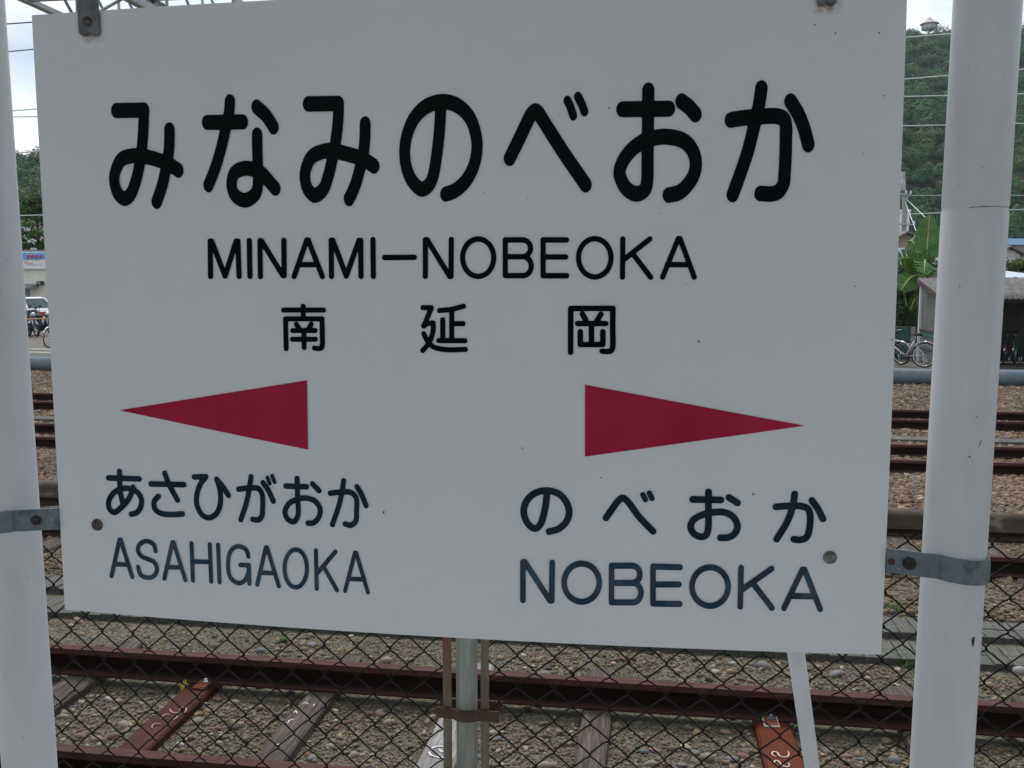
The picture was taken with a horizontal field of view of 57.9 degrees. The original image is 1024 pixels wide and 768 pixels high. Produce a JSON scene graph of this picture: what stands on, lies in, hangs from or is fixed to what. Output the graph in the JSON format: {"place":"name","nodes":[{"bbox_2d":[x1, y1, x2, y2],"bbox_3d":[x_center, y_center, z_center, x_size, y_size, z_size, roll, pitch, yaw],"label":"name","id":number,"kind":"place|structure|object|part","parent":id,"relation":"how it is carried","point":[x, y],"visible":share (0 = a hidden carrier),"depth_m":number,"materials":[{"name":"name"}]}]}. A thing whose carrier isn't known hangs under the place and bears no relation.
{"place":"outdoors","nodes":[
{"label":"outdoors","id":0,"kind":"place"},
{"bbox_2d":[7,22,31,24],"bbox_3d":[-8.233,-6.052,15.512,1.957,0.067,0.022,1,7,8],"label":"overhead wire","id":1,"kind":"object","parent":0,"point":[18,23],"visible":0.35,"depth_m":15.51,"materials":[{"name":"grey metal"}]},
{"bbox_2d":[22,222,44,249],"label":"white building","id":2,"kind":"structure","parent":0,"point":[32,238],"depth_m":79.32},
{"bbox_2d":[5,0,1023,156],"label":"sky","id":3,"kind":"structure","parent":0,"point":[20,36],"materials":[{"name":"white"}]},
{"bbox_2d":[28,331,1023,369],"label":"station yard","id":4,"kind":"structure","parent":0,"point":[35,342],"depth_m":26.02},
{"bbox_2d":[27,304,31,335],"bbox_3d":[-19.870,-2.557,37.237,1.893,1.237,0.820,5,14,36],"label":"motor scooter","id":5,"kind":"object","parent":4,"relation":"on","point":[28,324],"visible":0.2,"depth_m":36.81,"materials":[{"name":"rubber"}]},
{"bbox_2d":[19,191,44,249],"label":"broadleaf tree","id":6,"kind":"object","parent":4,"relation":"on","point":[29,205],"visible":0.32,"depth_m":56.44,"materials":[{"name":"green plant"}]},
{"bbox_2d":[27,305,40,336],"bbox_3d":[-19.266,-2.520,36.910,1.893,1.237,0.820,6,15,44],"label":"motor scooter","id":7,"kind":"object","parent":4,"relation":"on","point":[33,325],"visible":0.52,"depth_m":36.49,"materials":[{"name":"metal"}]},
{"bbox_2d":[22,250,47,299],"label":"shop","id":8,"kind":"structure","parent":4,"relation":"on","point":[34,267],"depth_m":48.95,"materials":[{"name":"white paint"}]},
{"bbox_2d":[26,297,47,319],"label":"parked car","id":9,"kind":"object","parent":4,"relation":"on","point":[37,301],"visible":0.07,"depth_m":42.32,"materials":[{"name":"white paint"}]},
{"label":"rear window","id":10,"kind":"part","parent":9,"relation":"part of","materials":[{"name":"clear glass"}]},
{"bbox_2d":[26,306,48,332],"bbox_3d":[-19.104,-2.598,37.597,1.893,1.237,0.820,5,14,38],"label":"motor scooter","id":11,"kind":"object","parent":4,"relation":"on","point":[44,324],"visible":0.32,"depth_m":37.51,"materials":[{"name":"metal"}]},
{"bbox_2d":[27,318,48,319],"bbox_3d":[-18.351,-2.131,35.514,1.601,0.838,0.060,1,7,8],"label":"barrier rail","id":12,"kind":"object","parent":4,"relation":"on","point":[36,318],"visible":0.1,"depth_m":35.45,"materials":[{"name":"metal"}]},
{"bbox_2d":[29,352,50,354],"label":"kerb","id":13,"kind":"structure","parent":4,"relation":"on","point":[39,353],"depth_m":28.11,"materials":[{"name":"grey concrete"}]},
{"bbox_2d":[29,349,50,351],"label":"kerb","id":14,"kind":"structure","parent":4,"relation":"on","point":[39,350],"depth_m":28.97,"materials":[{"name":"grey concrete"}]},
{"bbox_2d":[42,326,49,347],"bbox_3d":[-15.357,-1.764,31.239,0.594,1.015,1.798,5,7,2],"label":"bicycle","id":15,"kind":"object","parent":4,"relation":"on","point":[44,331],"visible":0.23,"depth_m":30.54,"materials":[{"name":"metal"}]},
{"bbox_2d":[894,328,908,358],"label":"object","id":16,"kind":"structure","parent":4,"relation":"on","point":[900,338],"depth_m":26.72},
{"bbox_2d":[894,331,911,365],"bbox_3d":[10.221,-1.068,25.267,0.594,1.015,1.768,-9,10,-23],"label":"bicycle","id":17,"kind":"object","parent":4,"relation":"on","point":[907,346],"visible":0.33,"depth_m":24.81,"materials":[{"name":"metal"}]},
{"bbox_2d":[894,326,920,360],"bbox_3d":[8.404,-1.196,26.670,7.782,0.974,0.080,1,7,8],"label":"fence","id":18,"kind":"object","parent":4,"relation":"on","point":[913,329],"visible":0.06,"depth_m":26.26,"materials":[{"name":"metal"}]},
{"bbox_2d":[895,265,920,342],"bbox_3d":[11.310,-2.366,28.465,3.534,2.925,2.281,1,7,8],"label":"bush","id":19,"kind":"object","parent":4,"relation":"on","point":[903,309],"visible":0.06,"depth_m":28.04,"materials":[{"name":"green plant"}]},
{"bbox_2d":[898,230,920,247],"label":"tan house","id":20,"kind":"structure","parent":4,"relation":"on","point":[903,236],"depth_m":50.20,"materials":[{"name":"beige paint"}]},
{"bbox_2d":[894,327,932,367],"bbox_3d":[10.357,-0.966,24.408,1.788,1.015,0.594,5,-1,40],"label":"bicycle","id":21,"kind":"object","parent":4,"relation":"on","point":[907,355],"visible":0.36,"depth_m":24.22,"materials":[{"name":"metal"}]},
{"bbox_2d":[897,215,939,354],"bbox_3d":[11.989,-2.843,27.060,1.588,4.168,2.395,4,7,28],"label":"banana plant","id":22,"kind":"object","parent":4,"relation":"on","point":[922,255],"visible":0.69,"depth_m":27.03,"materials":[{"name":"green plant"}]},
{"bbox_2d":[916,277,1023,363],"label":"bicycle shed","id":23,"kind":"structure","parent":4,"relation":"on","point":[1013,313],"depth_m":25.44,"materials":[{"name":"grey wood"}]},
{"bbox_2d":[917,270,1023,331],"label":"metal roofed store","id":24,"kind":"structure","parent":4,"relation":"on","point":[1009,274],"depth_m":31.11,"materials":[{"name":"white metal"}]},
{"bbox_2d":[1000,327,1021,363],"bbox_3d":[13.599,-1.084,25.414,0.594,1.015,1.778,8,10,31],"label":"bicycle","id":25,"kind":"object","parent":4,"relation":"on","point":[1005,349],"visible":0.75,"depth_m":25.02,"materials":[{"name":"metal"}]},
{"bbox_2d":[1008,331,1019,364],"bbox_3d":[13.790,-1.069,25.286,0.594,1.015,1.788,1,6,34],"label":"bicycle","id":26,"kind":"object","parent":4,"relation":"on","point":[1015,343],"visible":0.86,"depth_m":24.93,"materials":[{"name":"metal"}]},
{"bbox_2d":[1006,257,1023,272],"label":"hedge","id":27,"kind":"object","parent":4,"relation":"on","point":[1015,265],"visible":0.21,"depth_m":38.01,"materials":[{"name":"green plant"}]},
{"bbox_2d":[31,371,1023,767],"bbox_3d":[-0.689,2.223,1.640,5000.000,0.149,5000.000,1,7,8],"label":"ground","id":28,"kind":"structure","parent":0,"point":[721,725],"depth_m":5.33,"materials":[{"name":"brown gravel"}]},
{"bbox_2d":[18,0,243,13],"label":"overhead gantry","id":29,"kind":"object","parent":28,"relation":"on","point":[39,5],"visible":0.02,"depth_m":13.54,"materials":[{"name":"grey metal"}]},
{"bbox_2d":[13,93,1023,117],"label":"overhead wire","id":30,"kind":"object","parent":29,"relation":"attached to","point":[904,96],"visible":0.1,"depth_m":11.43,"materials":[{"name":"grey metal"}]},
{"bbox_2d":[13,27,1023,110],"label":"overhead wire","id":31,"kind":"object","parent":29,"relation":"attached to","point":[906,37],"depth_m":14.57,"materials":[{"name":"grey metal"}]},
{"bbox_2d":[16,69,1023,152],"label":"overhead wire","id":32,"kind":"object","parent":29,"relation":"attached to","point":[904,79],"visible":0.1,"depth_m":15.02,"materials":[{"name":"grey metal"}]},
{"bbox_2d":[180,679,186,689],"bbox_3d":[-1.940,1.779,5.466,0.037,0.073,0.014,-2,7,-15],"label":"fallen leaf","id":33,"kind":"object","parent":28,"relation":"on","point":[182,686],"visible":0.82,"depth_m":5.47,"materials":[{"name":"yellow plant"}]},
{"bbox_2d":[276,637,290,642],"bbox_3d":[-1.544,1.729,6.266,0.104,0.035,0.075,-1,7,-5],"label":"weed","id":34,"kind":"object","parent":28,"relation":"on","point":[283,640],"visible":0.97,"depth_m":6.25,"materials":[{"name":"green plant"}]},
{"bbox_2d":[0,641,1023,767],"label":"railway track","id":35,"kind":"structure","parent":28,"relation":"on","point":[840,706],"depth_m":5.14,"materials":[{"name":"metal"}]},
{"bbox_2d":[30,356,1023,385],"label":"utility pipe","id":36,"kind":"object","parent":28,"relation":"on","point":[922,376],"visible":0.1,"depth_m":21.03,"materials":[{"name":"grey metal"}]},
{"bbox_2d":[31,369,1023,512],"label":"ballast","id":37,"kind":"structure","parent":28,"relation":"on","point":[900,402],"depth_m":14.53,"materials":[{"name":"brown gravel"}]},
{"bbox_2d":[32,393,1023,431],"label":"railway track","id":38,"kind":"structure","parent":37,"relation":"on","point":[1014,422],"depth_m":15.63,"materials":[{"name":"metal"}]},
{"bbox_2d":[34,423,1023,475],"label":"railway track","id":39,"kind":"structure","parent":37,"relation":"on","point":[896,465],"depth_m":12.37,"materials":[{"name":"metal"}]},
{"bbox_2d":[34,416,1023,444],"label":"trough board","id":40,"kind":"object","parent":28,"relation":"on","point":[893,438],"depth_m":13.63,"materials":[{"name":"wood"}]},
{"bbox_2d":[36,450,1023,622],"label":"track ballast","id":41,"kind":"structure","parent":28,"relation":"on","point":[1007,582],"depth_m":8.14,"materials":[{"name":"gravel"}]},
{"bbox_2d":[39,497,1023,586],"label":"railway track","id":42,"kind":"structure","parent":28,"relation":"on","point":[895,539],"depth_m":8.38,"materials":[{"name":"metal"}]},
{"bbox_2d":[45,575,1023,671],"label":"plank walkway","id":43,"kind":"structure","parent":28,"relation":"on","point":[902,628],"depth_m":6.24,"materials":[{"name":"wood"}]},
{"bbox_2d":[883,597,914,614],"bbox_3d":[2.815,1.641,6.819,0.291,0.091,0.257,1,7,8],"label":"weed","id":44,"kind":"object","parent":28,"relation":"on","point":[897,609],"visible":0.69,"depth_m":6.82,"materials":[{"name":"green plant"}]},
{"bbox_2d":[890,648,915,669],"bbox_3d":[2.500,1.756,5.897,0.205,0.069,0.242,-5,8,-36],"label":"weed","id":45,"kind":"object","parent":28,"relation":"on","point":[906,665],"visible":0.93,"depth_m":5.87,"materials":[{"name":"green plant"}]},
{"bbox_2d":[899,171,914,231],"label":"utility pole","id":46,"kind":"object","parent":28,"relation":"on","point":[904,224],"visible":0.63,"depth_m":57.37,"materials":[{"name":"concrete"}]},
{"bbox_2d":[899,209,910,231],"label":"white block","id":47,"kind":"structure","parent":46,"relation":"attached to","point":[900,218],"depth_m":87.71,"materials":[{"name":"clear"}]},
{"bbox_2d":[909,195,941,195],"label":"overhead wire","id":48,"kind":"object","parent":46,"relation":"attached to","point":[925,195],"visible":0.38,"depth_m":57.52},
{"bbox_2d":[901,209,1023,214],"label":"overhead wire","id":49,"kind":"object","parent":46,"relation":"attached to","point":[940,212],"visible":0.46,"depth_m":57.90,"materials":[{"name":"grey metal"}]},
{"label":"platform","id":50,"kind":"structure","parent":28,"relation":"on","visible":0},
{"bbox_2d":[0,0,1022,767],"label":"station nameboard","id":51,"kind":"object","parent":50,"relation":"on","point":[546,320],"visible":1,"depth_m":1.26,"materials":[{"name":"paint"}]},
{"bbox_2d":[0,480,1023,767],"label":"chain link fence","id":52,"kind":"object","parent":50,"relation":"on","point":[466,708],"visible":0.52,"depth_m":2.26,"materials":[{"name":"black metal"}]},
{"bbox_2d":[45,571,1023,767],"bbox_3d":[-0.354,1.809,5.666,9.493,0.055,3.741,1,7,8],"label":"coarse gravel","id":53,"kind":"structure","parent":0,"point":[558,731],"depth_m":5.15,"materials":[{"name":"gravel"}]},
{"bbox_2d":[896,248,937,336],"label":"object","id":54,"kind":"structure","parent":0,"point":[899,250],"depth_m":35.42,"materials":[{"name":"green plant"}]},
{"bbox_2d":[900,44,1023,236],"bbox_3d":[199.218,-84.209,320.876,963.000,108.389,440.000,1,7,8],"label":"hill","id":55,"kind":"structure","parent":0,"point":[1018,173],"depth_m":184.38,"materials":[{"name":"green plant"}]},
{"bbox_2d":[900,123,1023,238],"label":"hill forest","id":56,"kind":"object","parent":55,"relation":"on","point":[922,174],"visible":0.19,"depth_m":172.13,"materials":[{"name":"green plant"}]},
{"bbox_2d":[902,22,1023,154],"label":"hill forest","id":57,"kind":"object","parent":55,"relation":"on","point":[924,50],"visible":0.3,"depth_m":285.23,"materials":[{"name":"green plant"}]},
{"bbox_2d":[919,17,938,31],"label":"hilltop pavilion","id":58,"kind":"structure","parent":57,"relation":"on","point":[928,23],"depth_m":398.89,"materials":[{"name":"white tile"}]},
{"bbox_2d":[903,123,1023,126],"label":"overhead wire","id":59,"kind":"object","parent":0,"point":[939,125],"visible":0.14,"depth_m":7.75,"materials":[{"name":"metal"}]},
{"bbox_2d":[903,117,1023,121],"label":"overhead wire","id":60,"kind":"object","parent":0,"point":[938,120],"visible":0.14,"depth_m":7.75,"materials":[{"name":"metal"}]},
{"bbox_2d":[1007,245,1023,268],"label":"white gable house","id":61,"kind":"structure","parent":0,"point":[1013,252],"depth_m":58.79,"materials":[{"name":"metal"}]},
{"bbox_2d":[1007,238,1023,272],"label":"blue roofed barn","id":62,"kind":"structure","parent":0,"point":[1018,243],"depth_m":94.19,"materials":[{"name":"blue metal"}]},
{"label":"hill","id":63,"kind":"structure","parent":0,"visible":0},
{"bbox_2d":[16,144,42,221],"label":"hill forest","id":64,"kind":"object","parent":63,"relation":"on","point":[28,169],"visible":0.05,"depth_m":186.71,"materials":[{"name":"green plant"}]}
]}

